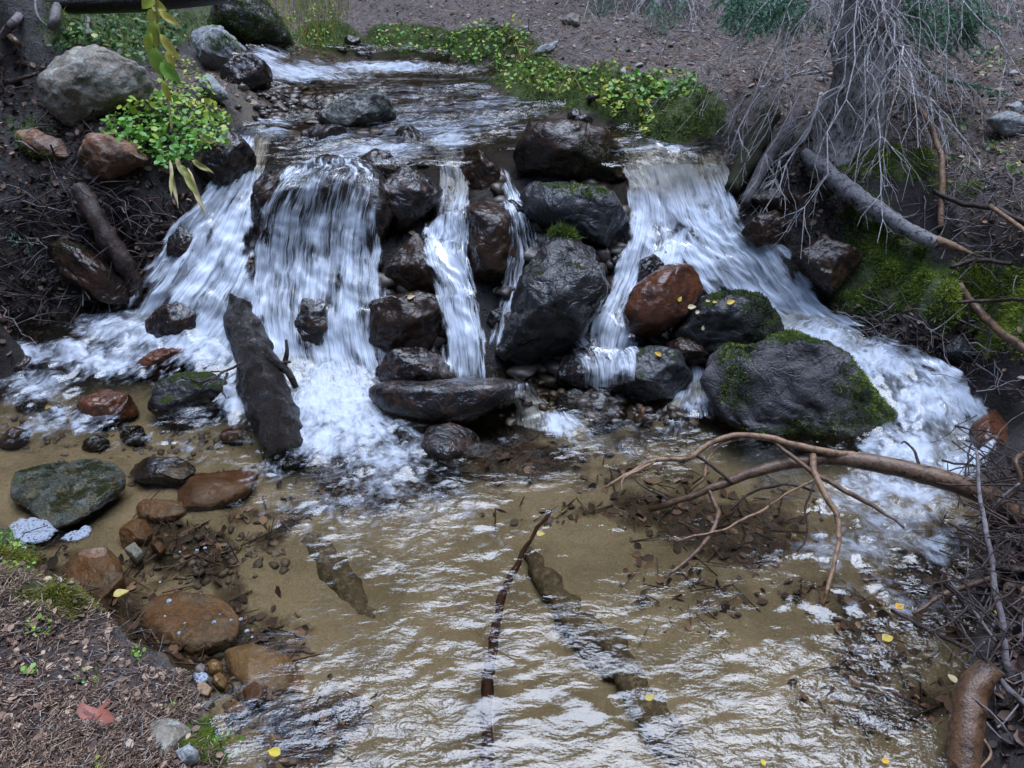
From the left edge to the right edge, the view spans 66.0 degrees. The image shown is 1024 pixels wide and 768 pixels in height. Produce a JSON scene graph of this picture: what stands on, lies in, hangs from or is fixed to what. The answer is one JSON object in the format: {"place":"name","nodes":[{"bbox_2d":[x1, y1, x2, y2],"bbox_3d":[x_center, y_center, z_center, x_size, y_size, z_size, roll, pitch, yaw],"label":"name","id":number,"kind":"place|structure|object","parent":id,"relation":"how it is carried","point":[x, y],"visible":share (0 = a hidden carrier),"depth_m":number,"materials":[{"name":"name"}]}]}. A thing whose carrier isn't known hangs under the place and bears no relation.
{"place":"outdoors","nodes":[
{"label":"outdoors","id":0,"kind":"place"},
{"bbox_2d":[233,44,733,166],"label":"stream water","id":1,"kind":"structure","parent":0,"point":[305,73],"depth_m":4.75,"materials":[{"name":"liquid"}]},
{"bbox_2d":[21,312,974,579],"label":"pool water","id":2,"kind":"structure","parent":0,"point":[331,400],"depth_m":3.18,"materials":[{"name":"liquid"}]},
{"bbox_2d":[290,297,331,350],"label":"rock","id":3,"kind":"object","parent":2,"relation":"on","point":[310,322],"visible":0.83,"depth_m":3.42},
{"bbox_2d":[421,422,479,464],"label":"stone","id":4,"kind":"object","parent":2,"relation":"in","point":[447,443],"visible":1,"depth_m":2.97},
{"bbox_2d":[479,510,551,767],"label":"sunken stick","id":5,"kind":"object","parent":2,"relation":"in","point":[486,751],"visible":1,"depth_m":2.17,"materials":[{"name":"brown wood"}]},
{"bbox_2d":[569,333,638,387],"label":"waterfall","id":6,"kind":"structure","parent":2,"relation":"on","point":[612,372],"depth_m":3.33,"materials":[{"name":"liquid"}]},
{"bbox_2d":[496,351,717,427],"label":"gravel","id":7,"kind":"structure","parent":2,"relation":"on","point":[609,395],"depth_m":3.22,"materials":[{"name":"stone"}]},
{"bbox_2d":[557,346,605,389],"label":"rock","id":8,"kind":"object","parent":7,"relation":"on","point":[573,371],"visible":0.77,"depth_m":3.34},
{"bbox_2d":[611,345,692,400],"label":"rock","id":9,"kind":"object","parent":2,"relation":"in","point":[667,375],"visible":0.91,"depth_m":3.23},
{"bbox_2d":[605,432,1023,609],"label":"fallen branch","id":10,"kind":"object","parent":2,"relation":"on","point":[917,472],"visible":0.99,"depth_m":2.55,"materials":[{"name":"wood"}]},
{"bbox_2d":[890,609,1006,678],"bbox_3d":[1.147,0.677,2.085,0.024,0.112,0.339,-11,32,-18],"label":"drift stick","id":11,"kind":"object","parent":2,"relation":"on","point":[938,634],"visible":0.81,"depth_m":2.08,"materials":[{"name":"wood"}]},
{"bbox_2d":[0,0,1023,767],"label":"ground","id":12,"kind":"structure","parent":0,"point":[432,570],"depth_m":2.86,"materials":[{"name":"soil"}]},
{"bbox_2d":[0,427,30,449],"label":"stone","id":13,"kind":"object","parent":12,"relation":"on","point":[14,438],"visible":1,"depth_m":3.04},
{"bbox_2d":[14,391,46,411],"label":"stone","id":14,"kind":"object","parent":12,"relation":"on","point":[27,401],"visible":0.97,"depth_m":3.28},
{"bbox_2d":[9,517,57,544],"bbox_3d":[-1.570,0.474,2.567,0.185,0.011,0.116,23,37,34],"label":"foam patch","id":15,"kind":"object","parent":12,"relation":"on","point":[20,527],"visible":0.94,"depth_m":2.56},
{"bbox_2d":[13,128,68,159],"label":"rock","id":16,"kind":"object","parent":12,"relation":"on","point":[35,138],"visible":0.85,"depth_m":3.55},
{"bbox_2d":[0,543,105,620],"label":"moss","id":17,"kind":"object","parent":12,"relation":"on","point":[6,552],"visible":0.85,"depth_m":2.17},
{"bbox_2d":[10,458,125,529],"bbox_3d":[-1.566,0.359,2.786,0.410,0.101,0.321,20,35,31],"label":"slab","id":18,"kind":"object","parent":12,"relation":"on","point":[59,495],"depth_m":2.71,"materials":[{"name":"stone"}]},
{"bbox_2d":[47,238,130,305],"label":"boulder","id":19,"kind":"object","parent":12,"relation":"on","point":[74,265],"visible":0.91,"depth_m":3.50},
{"bbox_2d":[61,546,125,597],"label":"rock","id":20,"kind":"object","parent":12,"relation":"on","point":[100,567],"visible":0.68,"depth_m":2.44,"materials":[{"name":"orange stone"}]},
{"bbox_2d":[37,44,153,126],"bbox_3d":[-1.943,-1.391,3.688,0.481,0.365,0.327,-15,33,-24],"label":"boulder","id":21,"kind":"object","parent":12,"relation":"on","point":[77,83],"visible":0.85,"depth_m":3.56,"materials":[{"name":"stone"}]},
{"bbox_2d":[72,389,138,428],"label":"rock","id":22,"kind":"object","parent":12,"relation":"on","point":[106,408],"visible":0.95,"depth_m":3.16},
{"bbox_2d":[70,182,143,306],"bbox_3d":[-1.820,-0.625,3.547,0.330,0.524,0.114,19,35,29],"label":"fallen log","id":23,"kind":"object","parent":12,"relation":"on","point":[96,218],"visible":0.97,"depth_m":3.48,"materials":[{"name":"brown wood"}]},
{"bbox_2d":[0,140,219,347],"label":"twig debris","id":24,"kind":"object","parent":12,"relation":"on","point":[42,244],"visible":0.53,"depth_m":3.55,"materials":[{"name":"brown plant"}]},
{"bbox_2d":[77,132,148,179],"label":"rock","id":25,"kind":"object","parent":12,"relation":"on","point":[107,157],"visible":0.91,"depth_m":3.48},
{"bbox_2d":[0,529,226,767],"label":"needle litter","id":26,"kind":"object","parent":12,"relation":"on","point":[60,746],"visible":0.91,"depth_m":1.84,"materials":[{"name":"plant"}]},
{"bbox_2d":[76,701,115,728],"bbox_3d":[-0.947,0.768,1.776,0.096,0.022,0.140,0,30,0],"label":"red leaf","id":27,"kind":"object","parent":26,"relation":"on","point":[106,716],"visible":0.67,"depth_m":1.80,"materials":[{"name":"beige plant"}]},
{"bbox_2d":[0,596,227,757],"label":"twig debris","id":28,"kind":"object","parent":12,"relation":"on","point":[110,669],"visible":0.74,"depth_m":1.95,"materials":[{"name":"brown plant"}]},
{"bbox_2d":[44,9,187,59],"bbox_3d":[-2.341,-2.179,4.861,0.638,0.299,2.504,-10,32,-17],"label":"leafy plant","id":29,"kind":"object","parent":12,"relation":"on","point":[110,43],"visible":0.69,"depth_m":4.54,"materials":[{"name":"green plant"}]},
{"bbox_2d":[0,53,247,351],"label":"root debris","id":30,"kind":"object","parent":12,"relation":"on","point":[66,238],"visible":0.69,"depth_m":3.55,"materials":[{"name":"brown plant"}]},
{"bbox_2d":[45,0,226,14],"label":"fallen log","id":31,"kind":"object","parent":12,"relation":"on","point":[97,6],"visible":0.63,"depth_m":4.35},
{"bbox_2d":[119,519,152,547],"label":"stone","id":32,"kind":"object","parent":12,"relation":"on","point":[138,531],"visible":0.88,"depth_m":2.64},
{"bbox_2d":[126,346,190,379],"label":"rock","id":33,"kind":"object","parent":12,"relation":"on","point":[158,363],"visible":0.81,"depth_m":3.35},
{"bbox_2d":[141,0,180,132],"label":"tall stalk","id":34,"kind":"object","parent":12,"relation":"on","point":[162,68],"visible":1,"depth_m":3.51,"materials":[{"name":"green plant"}]},
{"bbox_2d":[136,499,187,523],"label":"stone","id":35,"kind":"object","parent":12,"relation":"on","point":[156,511],"visible":0.93,"depth_m":2.75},
{"bbox_2d":[130,456,195,483],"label":"stone","id":36,"kind":"object","parent":12,"relation":"on","point":[161,470],"visible":1,"depth_m":2.88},
{"bbox_2d":[99,92,236,168],"bbox_3d":[-1.548,-1.240,3.728,0.622,0.279,0.821,0,30,0],"label":"leafy plant","id":37,"kind":"object","parent":12,"relation":"on","point":[126,122],"visible":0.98,"depth_m":3.63,"materials":[{"name":"green plant"}]},
{"bbox_2d":[0,415,337,766],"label":"gravel","id":38,"kind":"structure","parent":12,"relation":"on","point":[262,724],"depth_m":2.58,"materials":[{"name":"gravel"}]},
{"bbox_2d":[149,718,190,758],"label":"rock","id":39,"kind":"object","parent":12,"relation":"on","point":[166,731],"visible":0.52,"depth_m":1.81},
{"bbox_2d":[145,301,198,344],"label":"rock","id":40,"kind":"object","parent":12,"relation":"on","point":[175,318],"visible":0.66,"depth_m":3.41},
{"bbox_2d":[70,127,277,374],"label":"waterfall","id":41,"kind":"structure","parent":12,"relation":"on","point":[230,227],"depth_m":3.50,"materials":[{"name":"white liquid"}]},
{"bbox_2d":[166,226,196,259],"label":"stone","id":42,"kind":"object","parent":12,"relation":"on","point":[180,238],"visible":0.68,"depth_m":3.48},
{"bbox_2d":[147,371,230,425],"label":"rock","id":43,"kind":"object","parent":12,"relation":"on","point":[175,395],"visible":0.83,"depth_m":3.19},
{"bbox_2d":[139,592,240,656],"bbox_3d":[-0.966,0.722,2.348,0.322,0.105,0.237,0,30,0],"label":"boulder","id":44,"kind":"object","parent":12,"relation":"on","point":[198,613],"visible":0.82,"depth_m":2.32,"materials":[{"name":"orange stone"}]},
{"bbox_2d":[178,714,232,766],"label":"moss","id":45,"kind":"object","parent":12,"relation":"on","point":[205,732],"visible":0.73,"depth_m":1.87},
{"bbox_2d":[177,470,257,511],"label":"rock","id":46,"kind":"object","parent":12,"relation":"on","point":[211,491],"visible":0.96,"depth_m":2.83,"materials":[{"name":"brown stone"}]},
{"bbox_2d":[191,24,246,69],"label":"rock","id":47,"kind":"object","parent":12,"relation":"on","point":[215,46],"visible":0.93,"depth_m":4.94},
{"bbox_2d":[192,127,256,193],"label":"rock","id":48,"kind":"object","parent":12,"relation":"on","point":[235,159],"visible":0.83,"depth_m":3.54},
{"bbox_2d":[169,134,219,215],"bbox_3d":[-1.392,-0.945,3.535,0.231,0.297,0.364,0,30,0],"label":"wilted plant","id":49,"kind":"object","parent":48,"relation":"hanging from","point":[186,174],"visible":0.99,"depth_m":3.45,"materials":[{"name":"green plant"}]},
{"bbox_2d":[220,54,272,91],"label":"rock","id":50,"kind":"object","parent":12,"relation":"on","point":[253,72],"visible":0.81,"depth_m":4.53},
{"bbox_2d":[207,0,294,51],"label":"boulder","id":51,"kind":"object","parent":12,"relation":"on","point":[256,22],"visible":0.87,"depth_m":5.62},
{"bbox_2d":[219,285,309,474],"bbox_3d":[-1.046,-0.059,3.295,0.240,0.487,0.976,-13,32,-21],"label":"fallen log","id":52,"kind":"object","parent":12,"relation":"on","point":[271,407],"visible":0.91,"depth_m":3.12,"materials":[{"name":"wood"}]},
{"bbox_2d":[224,643,304,694],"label":"rock","id":53,"kind":"object","parent":12,"relation":"on","point":[281,672],"visible":0.71,"depth_m":2.17,"materials":[{"name":"beige stone"}]},
{"bbox_2d":[234,78,343,136],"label":"gravel","id":54,"kind":"structure","parent":12,"relation":"on","point":[293,92],"depth_m":4.58,"materials":[{"name":"stone"}]},
{"bbox_2d":[270,0,349,49],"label":"grass tuft","id":55,"kind":"object","parent":12,"relation":"on","point":[312,21],"visible":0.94,"depth_m":6.11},
{"bbox_2d":[250,153,392,253],"bbox_3d":[-0.871,-0.820,3.652,0.660,0.438,0.375,0,30,0],"label":"boulder","id":56,"kind":"object","parent":12,"relation":"on","point":[265,184],"visible":0.58,"depth_m":3.52,"materials":[{"name":"stone"}]},
{"bbox_2d":[300,124,347,148],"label":"rock","id":57,"kind":"object","parent":12,"relation":"on","point":[318,132],"visible":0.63,"depth_m":4.08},
{"bbox_2d":[251,137,402,428],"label":"waterfall","id":58,"kind":"structure","parent":12,"relation":"on","point":[314,286],"depth_m":3.48,"materials":[{"name":"liquid"}]},
{"bbox_2d":[301,532,375,618],"bbox_3d":[-0.566,0.654,2.586,0.138,0.146,0.438,-20,36,-31],"label":"sunken log","id":59,"kind":"object","parent":12,"relation":"on","point":[343,580],"visible":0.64,"depth_m":2.55,"materials":[{"name":"black wood"}]},
{"bbox_2d":[317,89,395,132],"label":"rock","id":60,"kind":"object","parent":12,"relation":"on","point":[367,107],"visible":0.77,"depth_m":4.27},
{"bbox_2d":[0,0,727,145],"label":"moss","id":61,"kind":"object","parent":12,"relation":"on","point":[565,104],"visible":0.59,"depth_m":4.42,"materials":[{"name":"plant"}]},
{"bbox_2d":[360,148,401,178],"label":"rock","id":62,"kind":"object","parent":12,"relation":"on","point":[379,156],"visible":0.25,"depth_m":3.73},
{"bbox_2d":[394,125,426,152],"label":"rock","id":63,"kind":"object","parent":12,"relation":"on","point":[410,133],"visible":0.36,"depth_m":4.06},
{"bbox_2d":[384,166,442,233],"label":"boulder","id":64,"kind":"object","parent":12,"relation":"on","point":[413,197],"visible":0.83,"depth_m":3.60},
{"bbox_2d":[375,346,459,382],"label":"rock","id":65,"kind":"object","parent":12,"relation":"on","point":[416,363],"visible":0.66,"depth_m":3.35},
{"bbox_2d":[368,378,526,424],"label":"slab","id":66,"kind":"structure","parent":12,"relation":"on","point":[461,401],"depth_m":3.09,"materials":[{"name":"stone"}]},
{"bbox_2d":[459,150,500,190],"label":"rock","id":67,"kind":"object","parent":12,"relation":"on","point":[483,172],"visible":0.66,"depth_m":3.83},
{"bbox_2d":[464,201,516,283],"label":"boulder","id":68,"kind":"object","parent":12,"relation":"on","point":[489,244],"visible":0.79,"depth_m":3.46,"materials":[{"name":"stone"}]},
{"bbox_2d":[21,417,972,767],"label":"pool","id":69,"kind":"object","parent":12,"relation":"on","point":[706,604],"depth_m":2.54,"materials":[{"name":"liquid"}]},
{"bbox_2d":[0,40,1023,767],"bbox_3d":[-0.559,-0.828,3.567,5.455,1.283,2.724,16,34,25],"label":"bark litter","id":70,"kind":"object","parent":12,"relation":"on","point":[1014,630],"visible":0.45,"depth_m":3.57,"materials":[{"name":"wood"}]},
{"bbox_2d":[0,0,1023,397],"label":"needle litter","id":71,"kind":"object","parent":12,"relation":"on","point":[936,70],"visible":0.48,"depth_m":4.56,"materials":[{"name":"plant"}]},
{"bbox_2d":[490,170,536,343],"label":"waterfall","id":72,"kind":"structure","parent":12,"relation":"on","point":[511,192],"depth_m":3.56,"materials":[{"name":"liquid"}]},
{"bbox_2d":[334,124,703,399],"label":"gravel","id":73,"kind":"structure","parent":12,"relation":"on","point":[527,372],"depth_m":3.59,"materials":[{"name":"stone"}]},
{"bbox_2d":[368,290,444,352],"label":"rock","id":74,"kind":"object","parent":73,"relation":"on","point":[399,320],"visible":0.84,"depth_m":3.40,"materials":[{"name":"stone"}]},
{"bbox_2d":[384,233,443,295],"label":"rock","id":75,"kind":"object","parent":73,"relation":"on","point":[408,268],"visible":0.6,"depth_m":3.49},
{"bbox_2d":[421,144,488,375],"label":"waterfall","id":76,"kind":"structure","parent":73,"relation":"on","point":[463,333],"depth_m":3.53,"materials":[{"name":"liquid"}]},
{"bbox_2d":[498,219,609,366],"bbox_3d":[0.181,-0.380,3.427,0.487,0.627,0.405,0,30,0],"label":"boulder","id":77,"kind":"object","parent":73,"relation":"on","point":[561,292],"visible":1,"depth_m":3.31,"materials":[{"name":"stone"}]},
{"bbox_2d":[520,181,628,248],"bbox_3d":[0.290,-0.786,3.622,0.509,0.316,0.294,0,30,0],"label":"boulder","id":78,"kind":"object","parent":73,"relation":"on","point":[597,215],"visible":0.95,"depth_m":3.51,"materials":[{"name":"stone"}]},
{"bbox_2d":[590,138,690,370],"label":"waterfall","id":79,"kind":"structure","parent":73,"relation":"on","point":[645,202],"depth_m":3.66,"materials":[{"name":"white liquid"}]},
{"bbox_2d":[514,382,560,435],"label":"waterfall","id":80,"kind":"structure","parent":12,"relation":"on","point":[520,396],"depth_m":3.31,"materials":[{"name":"liquid"}]},
{"bbox_2d":[513,118,628,183],"bbox_3d":[0.303,-1.127,3.892,0.599,0.356,0.354,0,30,0],"label":"boulder","id":81,"kind":"object","parent":12,"relation":"on","point":[568,149],"visible":0.95,"depth_m":3.79,"materials":[{"name":"stone"}]},
{"bbox_2d":[554,388,597,414],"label":"stone","id":82,"kind":"object","parent":12,"relation":"on","point":[565,401],"visible":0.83,"depth_m":3.32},
{"bbox_2d":[572,59,639,116],"bbox_3d":[0.533,-1.702,4.454,0.292,0.196,0.954,-2,30,-4],"label":"bank plant","id":83,"kind":"object","parent":12,"relation":"on","point":[611,88],"visible":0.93,"depth_m":4.24,"materials":[{"name":"green plant"}]},
{"bbox_2d":[588,402,627,433],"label":"stone","id":84,"kind":"object","parent":12,"relation":"on","point":[601,423],"visible":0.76,"depth_m":3.23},
{"bbox_2d":[523,546,695,767],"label":"sunken log","id":85,"kind":"object","parent":12,"relation":"on","point":[596,642],"visible":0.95,"depth_m":2.31,"materials":[{"name":"black wood"}]},
{"bbox_2d":[563,0,747,36],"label":"spruce tree","id":86,"kind":"object","parent":12,"relation":"on","point":[658,3],"visible":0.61,"depth_m":5.61,"materials":[{"name":"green plant"}]},
{"bbox_2d":[622,263,702,337],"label":"boulder","id":87,"kind":"object","parent":12,"relation":"on","point":[653,307],"visible":1,"depth_m":3.26,"materials":[{"name":"stone"}]},
{"bbox_2d":[630,67,702,101],"bbox_3d":[0.854,-1.625,4.264,0.426,0.144,0.511,-17,34,-27],"label":"bank plant","id":88,"kind":"object","parent":12,"relation":"on","point":[652,83],"visible":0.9,"depth_m":4.21,"materials":[{"name":"green plant"}]},
{"bbox_2d":[665,337,709,365],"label":"rock","id":89,"kind":"object","parent":12,"relation":"on","point":[694,353],"visible":0.81,"depth_m":3.27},
{"bbox_2d":[429,0,1023,121],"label":"gravel","id":90,"kind":"structure","parent":12,"relation":"on","point":[690,61],"depth_m":4.49,"materials":[{"name":"gravel"}]},
{"bbox_2d":[671,289,783,354],"bbox_3d":[0.916,-0.259,3.332,0.475,0.320,0.312,0,30,0],"label":"boulder","id":91,"kind":"object","parent":12,"relation":"on","point":[747,317],"visible":0.75,"depth_m":3.23,"materials":[{"name":"stone"}]},
{"bbox_2d":[724,105,780,195],"bbox_3d":[1.141,-1.108,3.731,0.121,0.357,0.438,19,35,30],"label":"mossy post","id":92,"kind":"object","parent":12,"relation":"on","point":[751,163],"visible":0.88,"depth_m":3.68,"materials":[{"name":"wood"}]},
{"bbox_2d":[494,0,1023,203],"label":"twig debris","id":93,"kind":"object","parent":12,"relation":"on","point":[911,132],"visible":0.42,"depth_m":4.67,"materials":[{"name":"brown plant"}]},
{"bbox_2d":[741,210,786,247],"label":"rock","id":94,"kind":"object","parent":12,"relation":"on","point":[761,230],"visible":0.97,"depth_m":3.50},
{"bbox_2d":[741,106,806,205],"bbox_3d":[1.213,-1.067,3.680,0.080,0.386,0.477,26,39,37],"label":"tree root","id":95,"kind":"object","parent":12,"relation":"on","point":[798,111],"visible":0.84,"depth_m":3.65,"materials":[{"name":"brown plant"}]},
{"bbox_2d":[751,185,798,214],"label":"rock","id":96,"kind":"object","parent":12,"relation":"on","point":[762,198],"visible":0.76,"depth_m":3.59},
{"bbox_2d":[700,328,898,450],"bbox_3d":[1.139,0.019,3.113,0.779,0.503,0.445,0,30,0],"label":"boulder","id":97,"kind":"object","parent":12,"relation":"on","point":[796,385],"visible":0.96,"depth_m":2.99,"materials":[{"name":"stone"}]},
{"bbox_2d":[645,145,995,485],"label":"waterfall","id":98,"kind":"structure","parent":12,"relation":"on","point":[805,304],"depth_m":3.57,"materials":[{"name":"white liquid"}]},
{"bbox_2d":[791,237,861,293],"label":"rock","id":99,"kind":"object","parent":12,"relation":"on","point":[830,267],"visible":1,"depth_m":3.47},
{"bbox_2d":[638,0,1023,263],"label":"spruce tree","id":100,"kind":"object","parent":12,"relation":"on","point":[866,44],"visible":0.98,"depth_m":3.48,"materials":[{"name":"grey plant"}]},
{"bbox_2d":[799,148,977,256],"bbox_3d":[1.599,-0.797,3.422,0.114,0.287,0.871,-22,37,-33],"label":"birch log","id":101,"kind":"object","parent":12,"relation":"on","point":[855,198],"visible":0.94,"depth_m":3.44,"materials":[{"name":"grey wood"}]},
{"bbox_2d":[788,200,996,386],"bbox_3d":[1.621,-0.393,3.417,0.370,0.722,1.090,-20,35,-30],"label":"root debris","id":102,"kind":"object","parent":12,"relation":"hanging from","point":[917,332],"visible":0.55,"depth_m":3.40,"materials":[{"name":"brown plant"}]},
{"bbox_2d":[801,158,1023,746],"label":"twig debris","id":103,"kind":"object","parent":12,"relation":"on","point":[946,218],"visible":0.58,"depth_m":3.21,"materials":[{"name":"brown plant"}]},
{"bbox_2d":[896,78,945,229],"bbox_3d":[1.873,-1.100,3.660,0.046,0.471,0.999,3,30,5],"label":"bent sapling","id":104,"kind":"object","parent":12,"relation":"on","point":[942,180],"visible":0.71,"depth_m":3.38,"materials":[{"name":"beige plant"}]},
{"bbox_2d":[820,138,1023,361],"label":"moss","id":105,"kind":"object","parent":12,"relation":"on","point":[1012,313],"visible":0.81,"depth_m":3.37,"materials":[{"name":"plant"}]},
{"bbox_2d":[958,282,1023,353],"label":"bank stick","id":106,"kind":"object","parent":105,"relation":"on","point":[983,316],"visible":0.97,"depth_m":3.08,"materials":[{"name":"wood"}]},
{"bbox_2d":[939,335,974,363],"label":"stone","id":107,"kind":"object","parent":12,"relation":"on","point":[953,352],"visible":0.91,"depth_m":3.21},
{"bbox_2d":[893,415,1023,721],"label":"twig debris","id":108,"kind":"object","parent":12,"relation":"on","point":[997,539],"visible":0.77,"depth_m":2.18,"materials":[{"name":"brown plant"}]},
{"bbox_2d":[946,659,1002,767],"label":"fallen log","id":109,"kind":"object","parent":12,"relation":"on","point":[979,680],"visible":0.99,"depth_m":1.86,"materials":[{"name":"brown wood"}]},
{"bbox_2d":[968,409,1007,448],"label":"rock","id":110,"kind":"object","parent":12,"relation":"on","point":[982,422],"visible":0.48,"depth_m":2.93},
{"bbox_2d":[975,450,1012,675],"bbox_3d":[1.269,0.461,2.100,0.034,0.354,0.501,4,30,6],"label":"drift stick","id":111,"kind":"object","parent":12,"relation":"on","point":[1006,664],"visible":0.88,"depth_m":2.05,"materials":[{"name":"grey wood"}]},
{"bbox_2d":[986,110,1023,136],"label":"rock","id":112,"kind":"object","parent":12,"relation":"on","point":[1002,125],"visible":0.95,"depth_m":3.54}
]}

